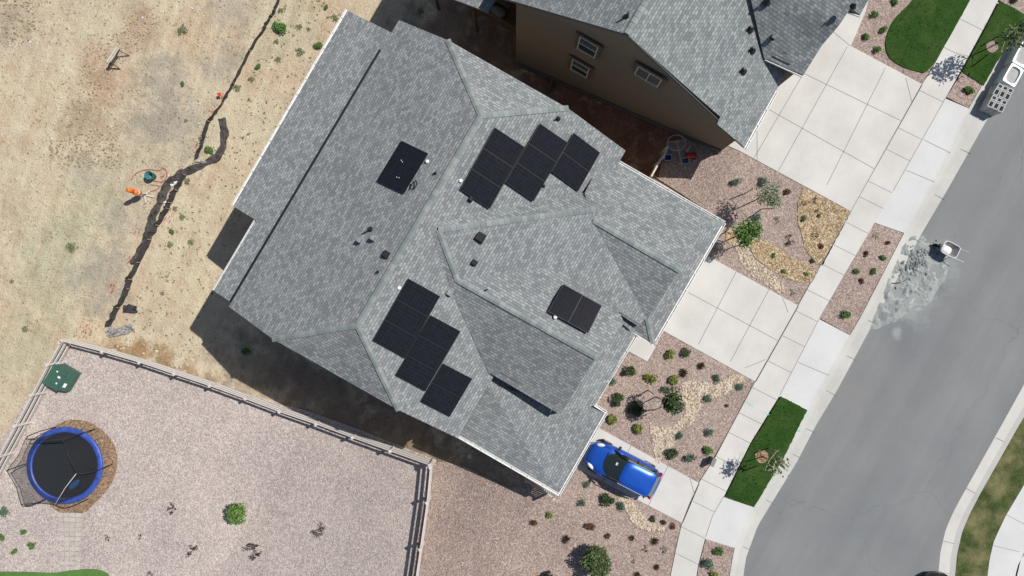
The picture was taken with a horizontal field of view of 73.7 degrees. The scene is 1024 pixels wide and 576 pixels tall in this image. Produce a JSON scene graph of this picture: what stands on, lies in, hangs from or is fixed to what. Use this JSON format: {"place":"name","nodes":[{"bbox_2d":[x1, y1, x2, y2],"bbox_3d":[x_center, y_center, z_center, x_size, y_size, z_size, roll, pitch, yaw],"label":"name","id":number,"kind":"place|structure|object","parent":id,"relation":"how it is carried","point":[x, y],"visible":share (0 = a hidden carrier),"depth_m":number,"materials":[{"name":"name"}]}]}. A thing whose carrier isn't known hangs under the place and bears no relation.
{"place":"outdoors","nodes":[
{"label":"outdoors","id":0,"kind":"place"},
{"bbox_2d":[0,569,109,575],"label":"back lawn","id":1,"kind":"structure","parent":0,"point":[88,572],"depth_m":40.71,"materials":[{"name":"green plant"}]},
{"bbox_2d":[0,343,436,575],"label":"back yard gravel","id":2,"kind":"structure","parent":0,"point":[201,457],"depth_m":40.85,"materials":[{"name":"gravel"}]},
{"bbox_2d":[0,506,9,517],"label":"shrub","id":3,"kind":"object","parent":2,"relation":"on","point":[3,512],"visible":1,"depth_m":40.71,"materials":[{"name":"green plant"}]},
{"bbox_2d":[0,341,70,474],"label":"rail fence","id":4,"kind":"object","parent":2,"relation":"on","point":[28,421],"visible":0.91,"depth_m":40.24,"materials":[{"name":"white paint"}]},
{"bbox_2d":[43,362,81,391],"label":"transformer cabinet","id":5,"kind":"object","parent":2,"relation":"on","point":[64,377],"visible":1,"depth_m":40.23,"materials":[{"name":"metal"}]},
{"bbox_2d":[58,512,81,569],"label":"paver path","id":6,"kind":"structure","parent":2,"relation":"on","point":[72,544],"depth_m":40.79,"materials":[{"name":"stone"}]},
{"bbox_2d":[47,420,116,513],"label":"bark mulch bed","id":7,"kind":"object","parent":2,"relation":"on","point":[106,445],"visible":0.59,"depth_m":40.88,"materials":[{"name":"wood"}]},
{"bbox_2d":[6,424,112,508],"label":"trampoline","id":8,"kind":"object","parent":7,"relation":"on","point":[64,465],"visible":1,"depth_m":40.08,"materials":[{"name":"blue plastic"}]},
{"bbox_2d":[226,503,247,524],"bbox_3d":[-16.130,13.210,40.213,1.274,1.432,1.326,0,89,0],"label":"bush","id":9,"kind":"object","parent":2,"relation":"on","point":[235,513],"visible":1,"depth_m":39.77,"materials":[{"name":"green plant"}]},
{"bbox_2d":[243,543,261,560],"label":"shrub","id":10,"kind":"object","parent":2,"relation":"on","point":[257,554],"visible":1,"depth_m":40.25,"materials":[{"name":"brown plant"}]},
{"bbox_2d":[416,462,434,575],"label":"rail fence","id":11,"kind":"object","parent":2,"relation":"on","point":[425,517],"visible":0.97,"depth_m":37.09,"materials":[{"name":"white paint"}]},
{"bbox_2d":[435,0,515,54],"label":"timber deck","id":12,"kind":"structure","parent":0,"point":[505,23],"depth_m":38.52,"materials":[{"name":"brown wood"}]},
{"bbox_2d":[481,0,509,22],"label":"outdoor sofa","id":13,"kind":"object","parent":12,"relation":"on","point":[500,8],"visible":0.46,"depth_m":37.99,"materials":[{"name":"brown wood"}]},
{"bbox_2d":[0,0,1019,575],"bbox_3d":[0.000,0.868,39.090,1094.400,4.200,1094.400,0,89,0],"label":"ground","id":14,"kind":"structure","parent":0,"point":[274,376],"depth_m":41.34,"materials":[{"name":"soil"}]},
{"bbox_2d":[0,0,38,43],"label":"soil clods","id":15,"kind":"object","parent":14,"relation":"on","point":[18,19],"visible":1,"depth_m":41.53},
{"bbox_2d":[49,124,122,168],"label":"soil clods","id":16,"kind":"object","parent":14,"relation":"on","point":[82,155],"visible":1,"depth_m":41.35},
{"bbox_2d":[67,12,159,128],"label":"soil clods","id":17,"kind":"object","parent":14,"relation":"on","point":[100,85],"visible":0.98,"depth_m":41.48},
{"bbox_2d":[107,47,129,69],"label":"sawhorse","id":18,"kind":"object","parent":14,"relation":"on","point":[113,53],"visible":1,"depth_m":40.73,"materials":[{"name":"white wood"}]},
{"bbox_2d":[106,322,134,336],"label":"crumpled sheet","id":19,"kind":"object","parent":14,"relation":"on","point":[118,331],"visible":1,"depth_m":41.03,"materials":[{"name":"grey plastic"}]},
{"bbox_2d":[1,1,254,408],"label":"pale stones","id":20,"kind":"object","parent":14,"relation":"on","point":[96,178],"visible":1,"depth_m":41.39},
{"bbox_2d":[123,304,137,312],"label":"loose fabric","id":21,"kind":"object","parent":14,"relation":"on","point":[129,308],"visible":1,"depth_m":41.11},
{"bbox_2d":[0,0,266,434],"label":"soil clods","id":22,"kind":"object","parent":14,"relation":"on","point":[94,152],"visible":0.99,"depth_m":41.41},
{"bbox_2d":[0,0,270,422],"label":"dry weeds","id":23,"kind":"object","parent":14,"relation":"on","point":[97,163],"visible":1,"depth_m":41.38,"materials":[{"name":"plant"}]},
{"bbox_2d":[126,188,154,202],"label":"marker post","id":24,"kind":"object","parent":14,"relation":"on","point":[136,192],"visible":1,"depth_m":40.38,"materials":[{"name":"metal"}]},
{"bbox_2d":[78,92,222,339],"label":"dry weeds","id":25,"kind":"object","parent":14,"relation":"on","point":[113,286],"visible":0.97,"depth_m":41.29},
{"bbox_2d":[144,171,156,180],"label":"bucket","id":26,"kind":"object","parent":14,"relation":"on","point":[149,175],"visible":1,"depth_m":41.07,"materials":[{"name":"teal plastic"}]},
{"bbox_2d":[130,169,186,264],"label":"loose fabric","id":27,"kind":"object","parent":14,"relation":"on","point":[161,199],"visible":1,"depth_m":41.22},
{"bbox_2d":[110,332,233,387],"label":"pale stones","id":28,"kind":"object","parent":14,"relation":"on","point":[155,351],"visible":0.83,"depth_m":41.10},
{"bbox_2d":[105,0,279,330],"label":"silt fence","id":29,"kind":"object","parent":14,"relation":"on","point":[143,250],"visible":1,"depth_m":41.14,"materials":[{"name":"black fabric"}]},
{"bbox_2d":[183,117,228,174],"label":"loose fabric","id":30,"kind":"object","parent":14,"relation":"on","point":[216,157],"visible":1,"depth_m":41.32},
{"bbox_2d":[116,0,338,379],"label":"dry weeds","id":31,"kind":"object","parent":14,"relation":"on","point":[218,197],"visible":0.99,"depth_m":41.28,"materials":[{"name":"beige plant"}]},
{"bbox_2d":[115,0,340,378],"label":"soil clods","id":32,"kind":"object","parent":14,"relation":"on","point":[225,191],"visible":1,"depth_m":41.30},
{"bbox_2d":[59,338,433,466],"bbox_3d":[-15.391,6.452,39.167,23.022,3.800,0.556,17,89,0],"label":"rail fence","id":33,"kind":"object","parent":14,"relation":"on","point":[315,421],"visible":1,"depth_m":39.92,"materials":[{"name":"white paint"}]},
{"bbox_2d":[272,21,286,33],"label":"weed","id":34,"kind":"object","parent":14,"relation":"on","point":[281,27],"visible":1,"depth_m":41.28,"materials":[{"name":"green plant"}]},
{"bbox_2d":[201,326,409,432],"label":"dry weeds","id":35,"kind":"object","parent":14,"relation":"on","point":[382,421],"visible":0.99,"depth_m":41.06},
{"bbox_2d":[212,9,725,495],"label":"grey roof house","id":36,"kind":"structure","parent":14,"relation":"on","point":[474,251],"depth_m":32.52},
{"bbox_2d":[524,476,554,499],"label":"slatted gate","id":37,"kind":"structure","parent":14,"relation":"on","point":[551,495],"depth_m":35.52,"materials":[{"name":"white wood"}]},
{"bbox_2d":[629,336,655,360],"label":"front walk","id":38,"kind":"structure","parent":14,"relation":"on","point":[642,348],"depth_m":36.80,"materials":[{"name":"concrete"}]},
{"bbox_2d":[649,146,668,177],"bbox_3d":[8.010,-6.814,37.459,0.213,1.275,1.911,29,89,1],"label":"side fence","id":39,"kind":"object","parent":14,"relation":"on","point":[664,151],"visible":0.95,"depth_m":36.89,"materials":[{"name":"white paint"}]},
{"bbox_2d":[453,0,867,152],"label":"neighbour house","id":40,"kind":"structure","parent":14,"relation":"on","point":[733,65],"depth_m":32.66,"materials":[{"name":"grey"}]},
{"bbox_2d":[568,54,594,79],"bbox_3d":[3.619,-11.712,36.355,1.530,1.755,0.082,30,89,1],"label":"window","id":41,"kind":"structure","parent":40,"relation":"in","point":[579,67],"depth_m":36.27,"materials":[{"name":"glass"}]},
{"bbox_2d":[574,31,603,59],"bbox_3d":[3.688,-11.741,33.226,1.530,1.705,0.082,30,89,1],"label":"window","id":42,"kind":"structure","parent":40,"relation":"in","point":[586,45],"depth_m":33.14,"materials":[{"name":"glass"}]},
{"bbox_2d":[631,61,667,88],"bbox_3d":[6.508,-10.105,32.545,1.800,1.305,0.082,30,89,1],"label":"window","id":43,"kind":"structure","parent":40,"relation":"in","point":[644,73],"depth_m":32.47,"materials":[{"name":"glass"}]},
{"bbox_2d":[597,331,754,482],"bbox_3d":[8.293,5.955,36.834,7.587,0.114,6.285,29,89,1],"label":"gravel bed","id":44,"kind":"object","parent":14,"relation":"on","point":[717,415],"visible":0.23,"depth_m":36.77,"materials":[{"name":"gravel"}]},
{"bbox_2d":[607,413,617,424],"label":"shrub","id":45,"kind":"object","parent":44,"relation":"on","point":[611,419],"visible":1,"depth_m":36.56,"materials":[{"name":"green plant"}]},
{"bbox_2d":[611,392,624,406],"bbox_3d":[5.633,5.930,36.559,0.709,0.472,0.788,36,89,1],"label":"shrub","id":46,"kind":"object","parent":44,"relation":"on","point":[618,396],"visible":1,"depth_m":36.46,"materials":[{"name":"green plant"}]},
{"bbox_2d":[623,365,635,375],"bbox_3d":[6.323,4.421,36.611,0.722,0.432,0.650,5,89,0],"label":"shrub","id":47,"kind":"object","parent":44,"relation":"on","point":[630,370],"visible":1,"depth_m":36.54,"materials":[{"name":"green plant"}]},
{"bbox_2d":[627,401,643,416],"bbox_3d":[6.682,6.492,36.568,0.854,0.475,0.796,28,89,1],"label":"shrub","id":48,"kind":"object","parent":44,"relation":"on","point":[638,409],"visible":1,"depth_m":36.46,"materials":[{"name":"green plant"}]},
{"bbox_2d":[633,424,643,435],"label":"shrub","id":49,"kind":"object","parent":44,"relation":"on","point":[638,428],"visible":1,"depth_m":36.48,"materials":[{"name":"green plant"}]},
{"bbox_2d":[643,374,657,383],"bbox_3d":[7.442,4.844,36.622,0.761,0.450,0.569,8,89,0],"label":"shrub","id":50,"kind":"object","parent":44,"relation":"on","point":[649,377],"visible":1,"depth_m":36.55,"materials":[{"name":"green plant"}]},
{"bbox_2d":[665,349,674,358],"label":"shrub","id":51,"kind":"object","parent":44,"relation":"on","point":[669,353],"visible":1,"depth_m":36.61,"materials":[{"name":"green plant"}]},
{"bbox_2d":[655,386,684,415],"bbox_3d":[8.033,5.705,35.407,1.350,2.956,1.522,0,89,0],"label":"staked tree","id":52,"kind":"object","parent":44,"relation":"on","point":[671,403],"visible":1,"depth_m":34.23,"materials":[{"name":"green plant"}]},
{"bbox_2d":[665,448,678,459],"bbox_3d":[8.584,8.821,36.550,0.711,0.396,0.663,-31,89,-1],"label":"shrub","id":53,"kind":"object","parent":44,"relation":"on","point":[672,452],"visible":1,"depth_m":36.46,"materials":[{"name":"green plant"}]},
{"bbox_2d":[669,375,678,385],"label":"shrub","id":54,"kind":"object","parent":44,"relation":"on","point":[672,380],"visible":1,"depth_m":36.59,"materials":[{"name":"green plant"}]},
{"bbox_2d":[680,347,690,357],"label":"shrub","id":55,"kind":"object","parent":44,"relation":"on","point":[686,353],"visible":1,"depth_m":36.65,"materials":[{"name":"green plant"}]},
{"bbox_2d":[685,454,696,462],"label":"shrub","id":56,"kind":"object","parent":44,"relation":"on","point":[688,458],"visible":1,"depth_m":36.48,"materials":[{"name":"green plant"}]},
{"bbox_2d":[649,374,744,463],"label":"cobble stones","id":57,"kind":"object","parent":44,"relation":"on","point":[701,389],"visible":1,"depth_m":36.73,"materials":[{"name":"stone"}]},
{"bbox_2d":[707,456,716,466],"bbox_3d":[10.644,9.228,36.384,0.200,0.640,0.460,24,89,1],"label":"utility post","id":58,"kind":"object","parent":44,"relation":"on","point":[711,461],"visible":1,"depth_m":36.07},
{"bbox_2d":[697,539,734,575],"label":"gravel strip","id":59,"kind":"object","parent":14,"relation":"on","point":[722,564],"visible":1,"depth_m":36.59,"materials":[{"name":"gravel"}]},
{"bbox_2d":[702,557,713,570],"bbox_3d":[10.478,14.668,36.379,0.648,0.444,0.676,17,89,0],"label":"shrub","id":60,"kind":"object","parent":59,"relation":"on","point":[708,562],"visible":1,"depth_m":36.31,"materials":[{"name":"green plant"}]},
{"bbox_2d":[713,547,723,556],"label":"shrub","id":61,"kind":"object","parent":59,"relation":"on","point":[720,551],"visible":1,"depth_m":36.37,"materials":[{"name":"green plant"}]},
{"bbox_2d":[705,497,753,547],"bbox_3d":[11.595,12.588,36.678,2.126,0.150,2.445,19,89,0],"label":"driveway apron","id":62,"kind":"object","parent":14,"relation":"on","point":[729,521],"visible":1,"depth_m":36.60,"materials":[{"name":"white concrete"}]},
{"bbox_2d":[653,138,832,304],"bbox_3d":[12.343,-4.032,37.482,10.478,0.966,5.951,29,89,1],"label":"gravel bed","id":63,"kind":"object","parent":14,"relation":"on","point":[705,178],"visible":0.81,"depth_m":37.02,"materials":[{"name":"gravel"}]},
{"bbox_2d":[667,134,685,165],"bbox_3d":[9.041,-7.502,37.530,1.282,1.054,1.698,0,89,0],"label":"ring frame","id":64,"kind":"object","parent":63,"relation":"on","point":[677,144],"visible":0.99,"depth_m":37.04,"materials":[{"name":"metal"}]},
{"bbox_2d":[685,153,695,159],"bbox_3d":[9.796,-7.237,37.328,0.600,0.493,0.360,0,89,0],"label":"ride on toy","id":65,"kind":"object","parent":63,"relation":"on","point":[692,156],"visible":1,"depth_m":37.29,"materials":[{"name":"red plastic"}]},
{"bbox_2d":[726,229,736,243],"bbox_3d":[11.876,-2.777,36.941,0.647,0.001,0.855,0,89,0],"label":"wood chip bed","id":66,"kind":"object","parent":63,"relation":"on","point":[729,239],"visible":0.81,"depth_m":36.94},
{"bbox_2d":[731,218,762,248],"bbox_3d":[11.997,-2.761,35.715,1.684,2.713,1.587,0,89,0],"label":"staked tree","id":67,"kind":"object","parent":63,"relation":"on","point":[746,231],"visible":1,"depth_m":34.70,"materials":[{"name":"green plant"}]},
{"bbox_2d":[732,241,785,293],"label":"cobble stones","id":68,"kind":"object","parent":63,"relation":"on","point":[754,267],"visible":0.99,"depth_m":36.90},
{"bbox_2d":[753,177,782,208],"bbox_3d":[13.094,-4.745,35.575,1.446,3.081,1.484,30,89,1],"label":"staked tree","id":69,"kind":"object","parent":63,"relation":"on","point":[771,199],"visible":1,"depth_m":34.48,"materials":[{"name":"green plant"}]},
{"bbox_2d":[749,239,817,282],"bbox_3d":[14.548,-1.390,36.910,3.975,0.001,1.322,28,89,1],"label":"wood chip bed","id":70,"kind":"object","parent":63,"relation":"on","point":[764,250],"visible":0.95,"depth_m":36.91,"materials":[{"name":"wood"}]},
{"bbox_2d":[798,187,849,264],"bbox_3d":[16.288,-3.337,36.953,2.964,0.001,3.418,28,89,1],"label":"wood chip bed","id":71,"kind":"object","parent":63,"relation":"on","point":[827,225],"visible":1,"depth_m":36.96,"materials":[{"name":"wood"}]},
{"bbox_2d":[726,397,806,506],"bbox_3d":[13.669,8.868,36.687,1.893,0.050,6.189,29,89,1],"label":"grass strip","id":72,"kind":"object","parent":14,"relation":"on","point":[777,433],"depth_m":36.67,"materials":[{"name":"plant"}]},
{"bbox_2d":[755,450,768,462],"bbox_3d":[13.414,9.044,36.646,0.726,0.001,0.720,0,89,0],"label":"mulch ring","id":73,"kind":"object","parent":72,"relation":"on","point":[759,458],"visible":0.94,"depth_m":36.65,"materials":[{"name":"brown wood"}]},
{"bbox_2d":[762,448,789,477],"bbox_3d":[13.356,8.957,35.303,1.235,3.017,1.205,-30,89,-1],"label":"staked tree","id":74,"kind":"object","parent":72,"relation":"on","point":[781,461],"visible":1,"depth_m":34.11,"materials":[{"name":"green plant"}]},
{"bbox_2d":[779,319,849,409],"bbox_3d":[16.291,4.003,36.866,2.017,0.154,5.093,29,89,1],"label":"driveway apron","id":75,"kind":"object","parent":14,"relation":"on","point":[825,344],"visible":1,"depth_m":36.79,"materials":[{"name":"white concrete"}]},
{"bbox_2d":[820,223,902,334],"bbox_3d":[18.905,-0.636,36.923,2.021,0.001,6.241,28,89,1],"label":"gravel strip","id":76,"kind":"object","parent":14,"relation":"on","point":[856,291],"visible":1,"depth_m":36.92,"materials":[{"name":"gravel"}]},
{"bbox_2d":[851,0,936,83],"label":"neighbour gravel bed","id":77,"kind":"object","parent":14,"relation":"on","point":[888,12],"visible":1,"depth_m":37.22,"materials":[{"name":"gravel"}]},
{"bbox_2d":[885,0,969,72],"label":"kidney lawn","id":78,"kind":"structure","parent":77,"relation":"on","point":[925,57],"depth_m":37.17,"materials":[{"name":"green plant"}]},
{"bbox_2d":[875,99,968,232],"bbox_3d":[22.329,-6.587,37.101,1.844,0.154,8.000,30,89,1],"label":"driveway apron","id":79,"kind":"object","parent":14,"relation":"on","point":[907,197],"visible":1,"depth_m":37.02,"materials":[{"name":"white concrete"}]},
{"bbox_2d":[947,73,986,107],"bbox_3d":[24.757,-10.708,37.147,1.553,0.001,1.727,32,89,1],"label":"gravel strip","id":80,"kind":"object","parent":14,"relation":"on","point":[958,93],"visible":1,"depth_m":37.15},
{"bbox_2d":[949,407,1023,575],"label":"kerb","id":81,"kind":"structure","parent":14,"relation":"on","point":[1000,452],"depth_m":36.67,"materials":[{"name":"concrete"}]},
{"bbox_2d":[955,418,1023,575],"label":"grass verge","id":82,"kind":"object","parent":14,"relation":"on","point":[1001,490],"depth_m":36.62,"materials":[{"name":"plant"}]},
{"bbox_2d":[962,2,1023,85],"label":"grass strip","id":83,"kind":"object","parent":14,"relation":"on","point":[1006,18],"depth_m":37.16,"materials":[{"name":"plant"}]},
{"bbox_2d":[986,41,997,51],"bbox_3d":[26.121,-13.137,37.139,0.665,0.001,0.660,0,89,0],"label":"mulch ring","id":84,"kind":"object","parent":83,"relation":"on","point":[990,47],"visible":0.88,"depth_m":37.14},
{"bbox_2d":[992,20,1023,52],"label":"staked tree","id":85,"kind":"object","parent":83,"relation":"on","point":[1012,37],"visible":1,"depth_m":34.32,"materials":[{"name":"green plant"}]},
{"bbox_2d":[1000,0,1023,13],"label":"gravel strip","id":86,"kind":"object","parent":14,"relation":"on","point":[1019,5],"visible":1,"depth_m":37.25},
{"bbox_2d":[409,462,681,575],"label":"side yard gravel","id":87,"kind":"structure","parent":0,"point":[477,524],"depth_m":36.67,"materials":[{"name":"gravel"}]},
{"bbox_2d":[579,544,611,575],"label":"bush","id":88,"kind":"object","parent":87,"relation":"on","point":[597,560],"visible":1,"depth_m":35.34,"materials":[{"name":"green plant"}]},
{"bbox_2d":[601,493,614,506],"bbox_3d":[5.060,11.332,36.439,0.788,0.472,0.709,37,89,1],"label":"shrub","id":89,"kind":"object","parent":87,"relation":"on","point":[607,498],"visible":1,"depth_m":36.35,"materials":[{"name":"green plant"}]},
{"bbox_2d":[617,492,664,531],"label":"cobble stones","id":90,"kind":"object","parent":87,"relation":"on","point":[632,509],"visible":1,"depth_m":36.60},
{"bbox_2d":[577,428,699,522],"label":"driveway","id":91,"kind":"structure","parent":0,"point":[671,497],"depth_m":36.64,"materials":[{"name":"concrete"}]},
{"bbox_2d":[584,439,662,499],"bbox_3d":[5.820,9.527,35.892,4.040,1.550,2.060,27,89,1],"label":"parked car","id":92,"kind":"object","parent":91,"relation":"on","point":[612,463],"visible":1,"depth_m":35.50,"materials":[{"name":"blue paint"}]},
{"bbox_2d":[664,256,797,380],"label":"driveway","id":93,"kind":"structure","parent":0,"point":[730,318],"depth_m":36.84,"materials":[{"name":"concrete"}]},
{"bbox_2d":[729,2,921,210],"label":"neighbour driveway","id":94,"kind":"structure","parent":0,"point":[831,120],"depth_m":37.08,"materials":[{"name":"concrete"}]},
{"bbox_2d":[671,0,997,575],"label":"sidewalk","id":95,"kind":"structure","parent":0,"point":[767,388],"depth_m":36.89,"materials":[{"name":"concrete"}]},
{"bbox_2d":[743,68,1023,575],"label":"road","id":96,"kind":"structure","parent":0,"point":[898,444],"depth_m":36.84,"materials":[{"name":"asphalt"}]},
{"bbox_2d":[730,24,1023,575],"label":"kerb","id":97,"kind":"structure","parent":96,"relation":"on","point":[973,123],"depth_m":36.91,"materials":[{"name":"concrete"}]},
{"bbox_2d":[1003,40,1023,67],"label":"white tub","id":98,"kind":"object","parent":97,"relation":"on","point":[1015,56],"visible":0.81,"depth_m":36.54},
{"bbox_2d":[870,235,948,329],"bbox_3d":[21.694,0.004,36.916,3.005,0.150,5.769,21,89,0],"label":"cement spill","id":99,"kind":"object","parent":96,"relation":"on","point":[927,292],"visible":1,"depth_m":36.95,"materials":[{"name":"concrete"}]},
{"bbox_2d":[892,236,955,288],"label":"cement lumps","id":100,"kind":"object","parent":99,"relation":"on","point":[917,260],"visible":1,"depth_m":36.95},
{"bbox_2d":[924,571,947,575],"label":"parked car","id":101,"kind":"object","parent":96,"relation":"on","point":[939,573],"visible":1,"depth_m":36.16,"materials":[{"name":"black paint"}]},
{"bbox_2d":[933,241,967,261],"bbox_3d":[23.492,-2.008,36.705,1.674,0.637,0.735,27,89,1],"label":"wheelbarrow","id":102,"kind":"object","parent":96,"relation":"on","point":[950,249],"visible":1,"depth_m":36.52,"materials":[{"name":"white plastic"}]},
{"bbox_2d":[939,385,1023,575],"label":"kerb","id":103,"kind":"structure","parent":96,"relation":"on","point":[976,480],"depth_m":36.73,"materials":[{"name":"concrete"}]},
{"bbox_2d":[985,95,996,108],"bbox_3d":[25.623,-9.953,36.500,0.274,0.190,0.696,28,89,1],"label":"concrete block","id":104,"kind":"object","parent":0,"point":[991,101],"depth_m":36.44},
{"bbox_2d":[995,100,1007,113],"bbox_3d":[26.164,-9.699,36.494,0.274,0.190,0.696,26,89,1],"label":"concrete block","id":105,"kind":"object","parent":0,"point":[1002,105],"depth_m":36.41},
{"bbox_2d":[988,486,1023,575],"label":"sidewalk","id":106,"kind":"structure","parent":0,"point":[1007,553],"depth_m":36.58,"materials":[{"name":"white concrete"}]},
{"bbox_2d":[993,63,1023,87],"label":"white tub","id":107,"kind":"object","parent":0,"point":[1009,76],"visible":0.96,"depth_m":36.51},
{"bbox_2d":[1003,88,1013,100],"bbox_3d":[26.501,-10.338,36.508,0.274,0.190,0.696,26,89,1],"label":"concrete block","id":108,"kind":"object","parent":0,"point":[1008,94],"depth_m":36.42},
{"bbox_2d":[1017,554,1023,575],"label":"driveway","id":109,"kind":"structure","parent":0,"point":[1021,570],"depth_m":36.55,"materials":[{"name":"white concrete"}]},
{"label":"concrete block","id":110,"kind":"object","parent":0,"visible":0},
{"bbox_2d":[990,83,1003,95],"bbox_3d":[25.944,-10.584,36.514,0.274,0.190,0.696,32,89,1],"label":"concrete block","id":111,"kind":"object","parent":110,"relation":"on","point":[998,89],"depth_m":36.44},
{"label":"concrete block","id":112,"kind":"object","parent":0,"visible":0},
{"bbox_2d":[997,85,1008,98],"bbox_3d":[26.226,-10.470,36.511,0.274,0.190,0.696,27,89,1],"label":"concrete block","id":113,"kind":"object","parent":112,"relation":"on","point":[1003,91],"depth_m":36.42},
{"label":"concrete block","id":114,"kind":"object","parent":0,"visible":0},
{"bbox_2d":[991,97,1002,110],"bbox_3d":[25.899,-9.841,36.497,0.274,0.190,0.696,28,89,1],"label":"concrete block","id":115,"kind":"object","parent":114,"relation":"on","point":[997,103],"depth_m":36.41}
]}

